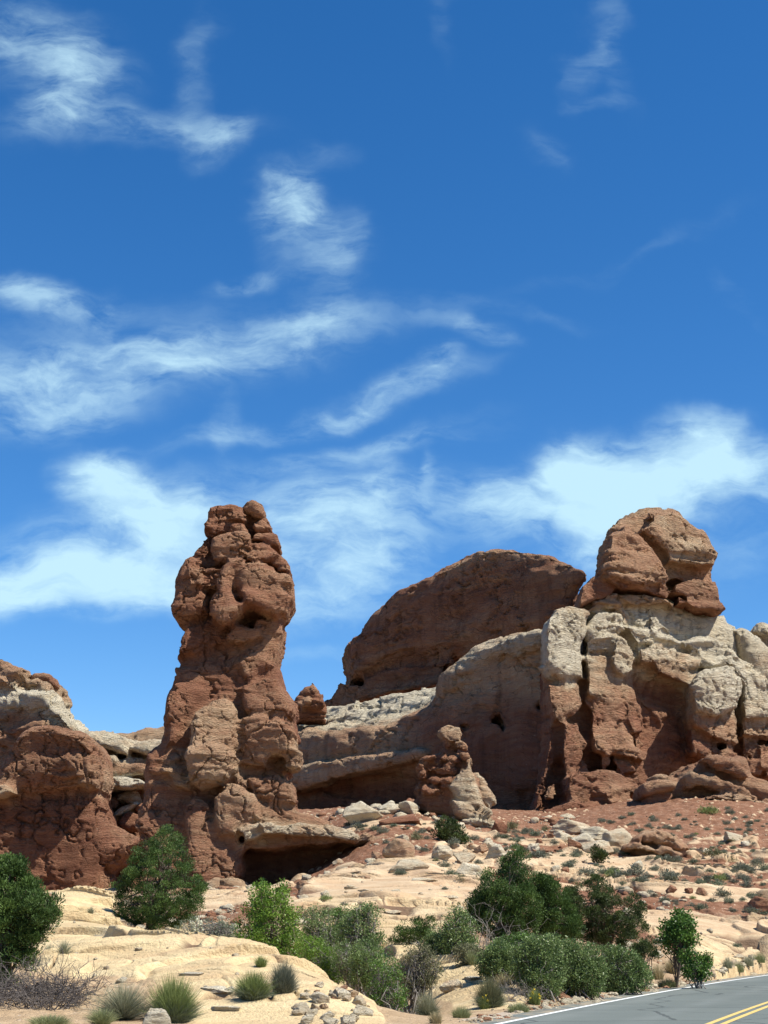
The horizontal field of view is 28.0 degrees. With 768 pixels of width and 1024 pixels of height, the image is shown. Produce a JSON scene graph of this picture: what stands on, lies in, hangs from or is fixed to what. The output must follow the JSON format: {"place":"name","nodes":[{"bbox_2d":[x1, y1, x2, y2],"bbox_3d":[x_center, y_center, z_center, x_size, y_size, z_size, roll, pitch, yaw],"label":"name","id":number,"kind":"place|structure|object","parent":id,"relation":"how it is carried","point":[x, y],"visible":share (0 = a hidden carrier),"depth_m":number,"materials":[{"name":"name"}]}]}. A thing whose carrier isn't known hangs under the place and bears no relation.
{"place":"outdoors","nodes":[
{"label":"outdoors","id":0,"kind":"place"},
{"bbox_2d":[116,726,163,740],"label":"rock ridge","id":1,"kind":"object","parent":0,"point":[145,734],"visible":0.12,"depth_m":191.88,"materials":[{"name":"stone"}]},
{"bbox_2d":[0,795,767,1023],"bbox_3d":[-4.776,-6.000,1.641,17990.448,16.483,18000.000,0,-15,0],"label":"desert ground","id":2,"kind":"structure","parent":0,"point":[117,943],"depth_m":67.73,"materials":[{"name":"soil"}]},
{"bbox_2d":[0,851,65,986],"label":"juniper","id":3,"kind":"object","parent":2,"relation":"on","point":[26,917],"visible":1,"depth_m":32.19,"materials":[{"name":"green plant"}]},
{"bbox_2d":[0,659,88,766],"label":"butte","id":4,"kind":"object","parent":2,"relation":"on","point":[26,702],"visible":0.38,"depth_m":145.31,"materials":[{"name":"stone"}]},
{"bbox_2d":[31,673,61,689],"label":"balanced boulder","id":5,"kind":"object","parent":4,"relation":"on","point":[52,681],"visible":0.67,"depth_m":148.86,"materials":[{"name":"stone"}]},
{"bbox_2d":[25,1013,74,1023],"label":"bunchgrass","id":6,"kind":"object","parent":2,"relation":"on","point":[51,1019],"visible":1,"depth_m":26.18,"materials":[{"name":"green plant"}]},
{"bbox_2d":[55,938,74,953],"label":"bunchgrass","id":7,"kind":"object","parent":2,"relation":"on","point":[64,947],"visible":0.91,"depth_m":35.90,"materials":[{"name":"green plant"}]},
{"bbox_2d":[0,937,132,1011],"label":"dead brush","id":8,"kind":"object","parent":2,"relation":"on","point":[21,992],"visible":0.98,"depth_m":29.55,"materials":[{"name":"plant"}]},
{"bbox_2d":[0,725,144,890],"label":"sandstone dome","id":9,"kind":"structure","parent":2,"relation":"on","point":[60,829],"depth_m":128.09,"materials":[{"name":"stone"}]},
{"bbox_2d":[82,1006,120,1023],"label":"bunchgrass","id":10,"kind":"object","parent":2,"relation":"on","point":[100,1017],"visible":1,"depth_m":26.33,"materials":[{"name":"green plant"}]},
{"bbox_2d":[64,977,164,1019],"bbox_3d":[-4.722,8.686,27.468,1.960,0.754,1.972,0,-15,0],"label":"bunchgrass","id":11,"kind":"object","parent":2,"relation":"on","point":[127,1003],"visible":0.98,"depth_m":27.36,"materials":[{"name":"plant"}]},
{"bbox_2d":[85,730,160,837],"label":"rock saddle","id":12,"kind":"object","parent":2,"relation":"on","point":[128,757],"visible":0.2,"depth_m":140.61,"materials":[{"name":"stone"}]},
{"bbox_2d":[117,812,137,832],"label":"boulder","id":13,"kind":"object","parent":2,"relation":"on","point":[126,821],"visible":0.69,"depth_m":138.25,"materials":[{"name":"stone"}]},
{"bbox_2d":[114,802,139,820],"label":"boulder","id":14,"kind":"object","parent":13,"relation":"on","point":[120,812],"visible":0.67,"depth_m":138.89,"materials":[{"name":"stone"}]},
{"bbox_2d":[117,790,141,803],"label":"boulder","id":15,"kind":"object","parent":14,"relation":"on","point":[128,797],"visible":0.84,"depth_m":139.78,"materials":[{"name":"stone"}]},
{"bbox_2d":[142,1008,170,1023],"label":"boulder","id":16,"kind":"object","parent":2,"relation":"on","point":[156,1015],"visible":1,"depth_m":26.01,"materials":[{"name":"stone"}]},
{"bbox_2d":[109,823,210,929],"bbox_3d":[-7.843,12.805,53.583,3.635,3.915,3.020,0,-15,0],"label":"juniper","id":17,"kind":"object","parent":2,"relation":"on","point":[152,906],"visible":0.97,"depth_m":53.07,"materials":[{"name":"green plant"}]},
{"bbox_2d":[136,973,210,1022],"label":"ephedra","id":18,"kind":"object","parent":2,"relation":"on","point":[175,1000],"visible":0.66,"depth_m":27.44,"materials":[{"name":"green plant"}]},
{"bbox_2d":[172,913,236,936],"bbox_3d":[-5.706,13.320,48.187,2.426,1.495,1.515,0,-15,0],"label":"cliffrose","id":19,"kind":"object","parent":2,"relation":"on","point":[220,928],"visible":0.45,"depth_m":48.09,"materials":[{"name":"grey plant"}]},
{"bbox_2d":[201,986,231,992],"bbox_3d":[-3.434,9.875,31.826,0.572,0.142,0.727,9,-18,-31],"label":"rock slab","id":20,"kind":"object","parent":2,"relation":"on","point":[216,989],"visible":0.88,"depth_m":31.66,"materials":[{"name":"stone"}]},
{"bbox_2d":[211,1006,240,1010],"bbox_3d":[-2.995,9.364,28.997,0.646,0.129,0.582,0,-15,0],"label":"rock slab","id":21,"kind":"object","parent":2,"relation":"on","point":[225,1008],"visible":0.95,"depth_m":28.78,"materials":[{"name":"stone"}]},
{"bbox_2d":[207,876,248,887],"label":"boulder","id":22,"kind":"object","parent":2,"relation":"on","point":[231,881],"visible":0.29,"depth_m":97.35,"materials":[{"name":"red stone"}]},
{"bbox_2d":[226,970,279,999],"bbox_3d":[-2.519,9.086,29.641,1.199,0.594,1.156,0,-15,0],"label":"ephedra","id":23,"kind":"object","parent":2,"relation":"on","point":[253,987],"visible":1,"depth_m":29.48,"materials":[{"name":"green plant"}]},
{"bbox_2d":[253,955,267,967],"bbox_3d":[-2.763,10.066,34.490,0.439,0.310,0.472,9,-17,-29],"label":"ephedra","id":24,"kind":"object","parent":2,"relation":"on","point":[260,962],"visible":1,"depth_m":34.41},
{"bbox_2d":[135,504,387,887],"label":"hoodoo","id":25,"kind":"object","parent":2,"relation":"on","point":[224,761],"visible":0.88,"depth_m":102.75,"materials":[{"name":"red stone"}]},
{"bbox_2d":[242,500,265,520],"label":"balanced boulder","id":26,"kind":"object","parent":25,"relation":"on","point":[253,509],"visible":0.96,"depth_m":107.89,"materials":[{"name":"red stone"}]},
{"bbox_2d":[230,877,320,959],"bbox_3d":[-3.407,13.410,50.075,3.380,3.020,2.731,0,-15,0],"label":"oak","id":27,"kind":"object","parent":2,"relation":"on","point":[262,929],"visible":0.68,"depth_m":49.89,"materials":[{"name":"green plant"}]},
{"bbox_2d":[265,960,300,993],"bbox_3d":[-1.972,9.047,30.062,0.806,0.691,0.917,10,-18,-31],"label":"ephedra","id":28,"kind":"object","parent":2,"relation":"on","point":[284,979],"visible":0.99,"depth_m":29.94,"materials":[{"name":"green plant"}]},
{"bbox_2d":[295,903,341,979],"bbox_3d":[-1.882,12.736,45.302,1.254,2.387,1.231,-7,-17,24],"label":"scrub bush","id":29,"kind":"object","parent":2,"relation":"on","point":[326,933],"visible":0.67,"depth_m":45.25,"materials":[{"name":"green plant"}]},
{"bbox_2d":[293,933,345,984],"bbox_3d":[-1.744,12.681,43.218,1.647,1.695,1.362,0,-15,0],"label":"scrub bush","id":30,"kind":"object","parent":2,"relation":"on","point":[316,953],"visible":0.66,"depth_m":43.06,"materials":[{"name":"green plant"}]},
{"bbox_2d":[309,991,329,1003],"bbox_3d":[-1.224,9.255,29.200,0.396,0.301,0.317,0,-15,0],"label":"boulder","id":31,"kind":"object","parent":2,"relation":"on","point":[316,997],"visible":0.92,"depth_m":29.07,"materials":[{"name":"stone"}]},
{"bbox_2d":[328,904,351,949],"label":"scrub bush","id":32,"kind":"object","parent":2,"relation":"on","point":[340,912],"visible":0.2,"depth_m":46.81,"materials":[{"name":"plant"}]},
{"bbox_2d":[333,987,350,998],"bbox_3d":[-0.822,9.341,29.710,0.297,0.318,0.307,8,-17,-28],"label":"boulder","id":33,"kind":"object","parent":2,"relation":"on","point":[340,992],"visible":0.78,"depth_m":29.63,"materials":[{"name":"stone"}]},
{"bbox_2d":[328,938,366,995],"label":"scrub bush","id":34,"kind":"object","parent":2,"relation":"on","point":[343,961],"visible":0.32,"depth_m":40.17,"materials":[{"name":"green plant"}]},
{"bbox_2d":[335,900,386,984],"bbox_3d":[-0.630,12.013,42.294,1.471,2.642,1.116,0,-15,0],"label":"scrub bush","id":35,"kind":"object","parent":2,"relation":"on","point":[353,932],"visible":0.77,"depth_m":42.33,"materials":[{"name":"green plant"}]},
{"bbox_2d":[342,801,382,824],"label":"boulder","id":36,"kind":"object","parent":2,"relation":"on","point":[361,811],"visible":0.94,"depth_m":114.71,"materials":[{"name":"stone"}]},
{"bbox_2d":[352,1004,373,1015],"bbox_3d":[-0.389,9.249,28.455,0.395,0.286,0.316,0,-15,0],"label":"boulder","id":37,"kind":"object","parent":2,"relation":"on","point":[360,1010],"visible":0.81,"depth_m":28.35,"materials":[{"name":"stone"}]},
{"bbox_2d":[343,937,386,997],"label":"scrub bush","id":38,"kind":"object","parent":2,"relation":"on","point":[360,958],"visible":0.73,"depth_m":39.16,"materials":[{"name":"green plant"}]},
{"bbox_2d":[365,946,408,1011],"bbox_3d":[0.024,10.351,33.965,0.952,1.492,1.080,-15,-21,43],"label":"scrub bush","id":39,"kind":"object","parent":2,"relation":"on","point":[383,990],"visible":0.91,"depth_m":33.84,"materials":[{"name":"green plant"}]},
{"bbox_2d":[379,800,398,813],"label":"boulder","id":40,"kind":"object","parent":2,"relation":"on","point":[391,806],"visible":0.8,"depth_m":119.81,"materials":[{"name":"stone"}]},
{"bbox_2d":[25,803,767,1022],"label":"gravel","id":41,"kind":"structure","parent":2,"relation":"on","point":[627,890],"depth_m":69.42,"materials":[{"name":"gravel"}]},
{"bbox_2d":[382,838,414,857],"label":"boulder","id":42,"kind":"object","parent":2,"relation":"on","point":[398,848],"visible":0.75,"depth_m":89.59,"materials":[{"name":"stone"}]},
{"bbox_2d":[379,814,421,825],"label":"boulder","id":43,"kind":"object","parent":2,"relation":"on","point":[409,819],"visible":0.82,"depth_m":111.14,"materials":[{"name":"stone"}]},
{"bbox_2d":[389,859,428,872],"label":"boulder","id":44,"kind":"object","parent":2,"relation":"on","point":[409,864],"visible":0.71,"depth_m":83.22,"materials":[{"name":"stone"}]},
{"bbox_2d":[398,801,419,813],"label":"boulder","id":45,"kind":"object","parent":2,"relation":"on","point":[410,807],"visible":0.88,"depth_m":120.29,"materials":[{"name":"stone"}]},
{"bbox_2d":[385,914,440,944],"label":"juniper","id":46,"kind":"object","parent":2,"relation":"on","point":[417,930],"visible":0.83,"depth_m":51.90,"materials":[{"name":"green plant"}]},
{"bbox_2d":[289,629,542,810],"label":"rock bench","id":47,"kind":"object","parent":2,"relation":"on","point":[484,697],"visible":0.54,"depth_m":175.07,"materials":[{"name":"stone"}]},
{"bbox_2d":[294,683,326,724],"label":"rock spire","id":48,"kind":"object","parent":47,"relation":"on","point":[311,704],"visible":0.88,"depth_m":194.46,"materials":[{"name":"stone"}]},
{"bbox_2d":[324,549,586,706],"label":"rock fin","id":49,"kind":"object","parent":47,"relation":"on","point":[425,633],"visible":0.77,"depth_m":202.29,"materials":[{"name":"stone"}]},
{"bbox_2d":[394,935,445,1014],"bbox_3d":[0.806,11.007,36.414,1.329,1.964,1.147,0,-15,0],"label":"scrub bush","id":50,"kind":"object","parent":2,"relation":"on","point":[422,972],"visible":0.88,"depth_m":36.24,"materials":[{"name":"grey plant"}]},
{"bbox_2d":[408,988,450,1015],"bbox_3d":[0.995,11.102,34.797,0.969,0.656,0.899,-8,-17,28],"label":"ephedra","id":51,"kind":"object","parent":2,"relation":"on","point":[428,1007],"visible":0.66,"depth_m":34.70,"materials":[{"name":"plant"}]},
{"bbox_2d":[419,926,443,952],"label":"scrub bush","id":52,"kind":"object","parent":2,"relation":"on","point":[427,940],"visible":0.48,"depth_m":44.73,"materials":[{"name":"green plant"}]},
{"bbox_2d":[426,1010,443,1023],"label":"bunchgrass","id":53,"kind":"object","parent":2,"relation":"on","point":[434,1019],"visible":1,"depth_m":27.82,"materials":[{"name":"plant"}]},
{"bbox_2d":[431,845,452,859],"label":"boulder","id":54,"kind":"object","parent":2,"relation":"on","point":[443,852],"visible":0.87,"depth_m":91.29,"materials":[{"name":"stone"}]},
{"bbox_2d":[439,979,461,992],"bbox_3d":[1.673,12.011,38.937,0.574,0.385,0.460,0,-15,0],"label":"boulder","id":55,"kind":"object","parent":2,"relation":"on","point":[449,986],"visible":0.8,"depth_m":38.78,"materials":[{"name":"stone"}]},
{"bbox_2d":[430,814,471,843],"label":"juniper","id":56,"kind":"object","parent":2,"relation":"on","point":[448,828],"visible":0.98,"depth_m":102.75,"materials":[{"name":"green plant"}]},
{"bbox_2d":[413,725,494,828],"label":"rock pinnacle","id":57,"kind":"object","parent":2,"relation":"on","point":[448,784],"visible":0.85,"depth_m":121.11,"materials":[{"name":"red stone"}]},
{"bbox_2d":[431,902,480,955],"bbox_3d":[2.141,12.074,44.361,1.391,1.619,1.337,-13,-20,39],"label":"scrub bush","id":58,"kind":"object","parent":2,"relation":"on","point":[462,921],"visible":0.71,"depth_m":44.17,"materials":[{"name":"green plant"}]},
{"bbox_2d":[449,1005,470,1017],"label":"bunchgrass","id":59,"kind":"object","parent":2,"relation":"on","point":[462,1013],"visible":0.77,"depth_m":31.27,"materials":[{"name":"green plant"}]},
{"bbox_2d":[453,851,475,862],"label":"boulder","id":60,"kind":"object","parent":2,"relation":"on","point":[461,856],"visible":0.83,"depth_m":91.34,"materials":[{"name":"stone"}]},
{"bbox_2d":[456,862,482,875],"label":"boulder","id":61,"kind":"object","parent":2,"relation":"on","point":[467,868],"visible":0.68,"depth_m":83.87,"materials":[{"name":"stone"}]},
{"bbox_2d":[451,941,488,967],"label":"scrub bush","id":62,"kind":"object","parent":2,"relation":"on","point":[463,949],"visible":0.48,"depth_m":41.24,"materials":[{"name":"green plant"}]},
{"bbox_2d":[474,772,496,808],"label":"rock slab","id":63,"kind":"object","parent":2,"relation":"on","point":[488,798],"visible":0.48,"depth_m":123.94,"materials":[{"name":"beige stone"}]},
{"bbox_2d":[432,896,547,949],"bbox_3d":[3.234,12.770,46.724,3.638,2.352,3.470,0,-15,0],"label":"dead shrub","id":64,"kind":"object","parent":2,"relation":"on","point":[487,942],"visible":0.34,"depth_m":46.71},
{"bbox_2d":[466,976,515,1007],"bbox_3d":[2.387,10.863,34.876,1.224,0.749,1.152,0,-15,0],"label":"ephedra","id":65,"kind":"object","parent":2,"relation":"on","point":[490,990],"visible":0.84,"depth_m":34.74,"materials":[{"name":"green plant"}]},
{"bbox_2d":[485,844,506,858],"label":"boulder","id":66,"kind":"object","parent":2,"relation":"on","point":[496,851],"visible":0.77,"depth_m":93.35,"materials":[{"name":"stone"}]},
{"bbox_2d":[474,936,519,984],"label":"scrub oak","id":67,"kind":"object","parent":2,"relation":"on","point":[499,953],"visible":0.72,"depth_m":38.61,"materials":[{"name":"green plant"}]},
{"bbox_2d":[491,821,507,832],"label":"boulder","id":68,"kind":"object","parent":2,"relation":"on","point":[499,826],"visible":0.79,"depth_m":116.84,"materials":[{"name":"stone"}]},
{"bbox_2d":[493,973,515,986],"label":"bunchgrass","id":69,"kind":"object","parent":2,"relation":"on","point":[507,981],"visible":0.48,"depth_m":37.75,"materials":[{"name":"plant"}]},
{"bbox_2d":[464,842,547,942],"bbox_3d":[3.838,12.252,48.379,2.688,3.680,2.439,0,-15,0],"label":"juniper","id":70,"kind":"object","parent":2,"relation":"on","point":[512,891],"visible":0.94,"depth_m":48.12,"materials":[{"name":"green plant"}]},
{"bbox_2d":[490,930,531,949],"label":"scrub bush","id":71,"kind":"object","parent":2,"relation":"on","point":[516,938],"visible":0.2,"depth_m":43.77,"materials":[{"name":"green plant"}]},
{"bbox_2d":[481,970,552,1002],"bbox_3d":[3.133,11.278,36.540,1.889,1.018,3.288,0,-15,0],"label":"dead brush","id":72,"kind":"object","parent":2,"relation":"on","point":[514,992],"visible":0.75,"depth_m":36.32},
{"bbox_2d":[505,1001,530,1012],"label":"bunchgrass","id":73,"kind":"object","parent":2,"relation":"on","point":[520,1007],"visible":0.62,"depth_m":32.89,"materials":[{"name":"green plant"}]},
{"bbox_2d":[525,987,544,1004],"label":"flowering herb","id":74,"kind":"object","parent":2,"relation":"on","point":[534,997],"visible":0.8,"depth_m":35.44,"materials":[{"name":"yellow plant"}]},
{"bbox_2d":[509,931,569,1002],"bbox_3d":[3.735,11.009,37.234,1.458,1.708,1.286,10,-18,-31],"label":"scrub oak","id":75,"kind":"object","parent":2,"relation":"on","point":[538,963],"visible":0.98,"depth_m":37.00,"materials":[{"name":"green plant"}]},
{"bbox_2d":[529,870,587,942],"bbox_3d":[5.520,13.018,49.285,1.701,3.067,1.907,10,-18,-33],"label":"juniper","id":76,"kind":"object","parent":2,"relation":"on","point":[555,901],"visible":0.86,"depth_m":49.06,"materials":[{"name":"green plant"}]},
{"bbox_2d":[553,829,572,842],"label":"boulder","id":77,"kind":"object","parent":2,"relation":"on","point":[563,836],"visible":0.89,"depth_m":111.22,"materials":[{"name":"stone"}]},
{"bbox_2d":[549,819,589,834],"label":"boulder","id":78,"kind":"object","parent":2,"relation":"on","point":[570,827],"visible":0.67,"depth_m":122.25,"materials":[{"name":"stone"}]},
{"bbox_2d":[571,833,594,848],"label":"boulder","id":79,"kind":"object","parent":2,"relation":"on","point":[584,837],"visible":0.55,"depth_m":108.81,"materials":[{"name":"stone"}]},
{"bbox_2d":[556,935,610,999],"bbox_3d":[4.978,11.663,39.250,1.636,1.685,1.468,0,-15,0],"label":"scrub oak","id":80,"kind":"object","parent":2,"relation":"on","point":[585,963],"visible":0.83,"depth_m":38.97,"materials":[{"name":"green plant"}]},
{"bbox_2d":[580,826,607,839],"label":"boulder","id":81,"kind":"object","parent":2,"relation":"on","point":[595,832],"visible":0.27,"depth_m":112.78,"materials":[{"name":"stone"}]},
{"bbox_2d":[581,840,613,853],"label":"boulder","id":82,"kind":"object","parent":2,"relation":"on","point":[603,844],"visible":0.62,"depth_m":105.14,"materials":[{"name":"stone"}]},
{"bbox_2d":[587,844,609,863],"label":"juniper","id":83,"kind":"object","parent":2,"relation":"on","point":[601,855],"visible":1,"depth_m":98.32,"materials":[{"name":"green plant"}]},
{"bbox_2d":[563,873,650,961],"bbox_3d":[7.247,13.430,50.115,2.916,3.316,2.187,0,-15,0],"label":"juniper","id":84,"kind":"object","parent":2,"relation":"on","point":[604,927],"visible":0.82,"depth_m":49.91,"materials":[{"name":"green plant"}]},
{"bbox_2d":[602,828,631,846],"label":"boulder","id":85,"kind":"object","parent":2,"relation":"on","point":[619,837],"visible":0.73,"depth_m":106.27,"materials":[{"name":"stone"}]},
{"bbox_2d":[595,942,655,994],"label":"scrub oak","id":86,"kind":"object","parent":2,"relation":"on","point":[626,977],"visible":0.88,"depth_m":42.20,"materials":[{"name":"green plant"}]},
{"bbox_2d":[623,863,646,875],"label":"sagebrush","id":87,"kind":"object","parent":2,"relation":"on","point":[634,872],"visible":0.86,"depth_m":94.02,"materials":[{"name":"green plant"}]},
{"bbox_2d":[628,935,661,985],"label":"juniper","id":88,"kind":"object","parent":2,"relation":"on","point":[641,946],"visible":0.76,"depth_m":47.04,"materials":[{"name":"green plant"}]},
{"bbox_2d":[529,593,767,812],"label":"butte","id":89,"kind":"object","parent":2,"relation":"on","point":[637,691],"visible":0.81,"depth_m":165.46,"materials":[{"name":"stone"}]},
{"bbox_2d":[574,507,725,616],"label":"balanced rock","id":90,"kind":"object","parent":89,"relation":"on","point":[669,553],"visible":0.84,"depth_m":170.58,"materials":[{"name":"stone"}]},
{"bbox_2d":[733,628,767,679],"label":"sandstone dome","id":91,"kind":"structure","parent":89,"relation":"on","point":[752,648],"depth_m":175.18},
{"bbox_2d":[750,622,767,646],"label":"sandstone dome","id":92,"kind":"structure","parent":89,"relation":"on","point":[760,630],"depth_m":188.64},
{"bbox_2d":[621,828,688,860],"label":"boulder","id":93,"kind":"object","parent":2,"relation":"on","point":[654,841],"visible":0.75,"depth_m":102.58,"materials":[{"name":"stone"}]},
{"bbox_2d":[650,962,666,979],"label":"bunchgrass","id":94,"kind":"object","parent":2,"relation":"on","point":[658,973],"visible":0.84,"depth_m":51.36,"materials":[{"name":"plant"}]},
{"bbox_2d":[654,976,678,986],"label":"weed","id":95,"kind":"object","parent":2,"relation":"on","point":[665,982],"visible":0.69,"depth_m":47.90,"materials":[{"name":"green plant"}]},
{"bbox_2d":[658,866,681,880],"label":"sagebrush","id":96,"kind":"object","parent":2,"relation":"on","point":[671,873],"visible":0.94,"depth_m":89.04,"materials":[{"name":"green plant"}]},
{"bbox_2d":[655,907,703,986],"bbox_3d":[9.263,13.698,48.119,1.468,2.667,1.291,7,-17,-24],"label":"ash","id":97,"kind":"object","parent":2,"relation":"on","point":[678,928],"visible":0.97,"depth_m":47.96,"materials":[{"name":"green plant"}]},
{"bbox_2d":[677,946,713,988],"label":"ash","id":98,"kind":"object","parent":2,"relation":"on","point":[697,969],"visible":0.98,"depth_m":46.91,"materials":[{"name":"green plant"}]},
{"bbox_2d":[632,754,767,803],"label":"rock apron","id":99,"kind":"object","parent":2,"relation":"on","point":[717,777],"visible":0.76,"depth_m":143.62,"materials":[{"name":"stone"}]},
{"bbox_2d":[694,802,720,813],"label":"rabbitbrush","id":100,"kind":"object","parent":2,"relation":"on","point":[705,810],"visible":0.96,"depth_m":132.77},
{"bbox_2d":[723,831,742,840],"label":"boulder","id":101,"kind":"object","parent":2,"relation":"on","point":[730,836],"visible":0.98,"depth_m":117.70,"materials":[{"name":"stone"}]},
{"bbox_2d":[744,896,767,913],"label":"boulder","id":102,"kind":"object","parent":2,"relation":"on","point":[758,902],"visible":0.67,"depth_m":80.88,"materials":[{"name":"stone"}]},
{"bbox_2d":[0,0,767,732],"label":"sky","id":103,"kind":"structure","parent":0,"point":[422,286],"materials":[{"name":"blue"}]},
{"bbox_2d":[473,973,767,1023],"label":"road","id":104,"kind":"structure","parent":0,"point":[710,1003],"depth_m":34.46,"materials":[{"name":"asphalt"}]},
{"bbox_2d":[496,975,766,1023],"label":"road edge line","id":105,"kind":"object","parent":104,"relation":"on","point":[606,1002],"visible":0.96,"depth_m":36.30,"materials":[{"name":"white paint"}]},
{"bbox_2d":[706,1001,767,1023],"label":"road centre line","id":106,"kind":"object","parent":104,"relation":"on","point":[725,1017],"visible":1,"depth_m":32.24,"materials":[{"name":"yellow paint"}]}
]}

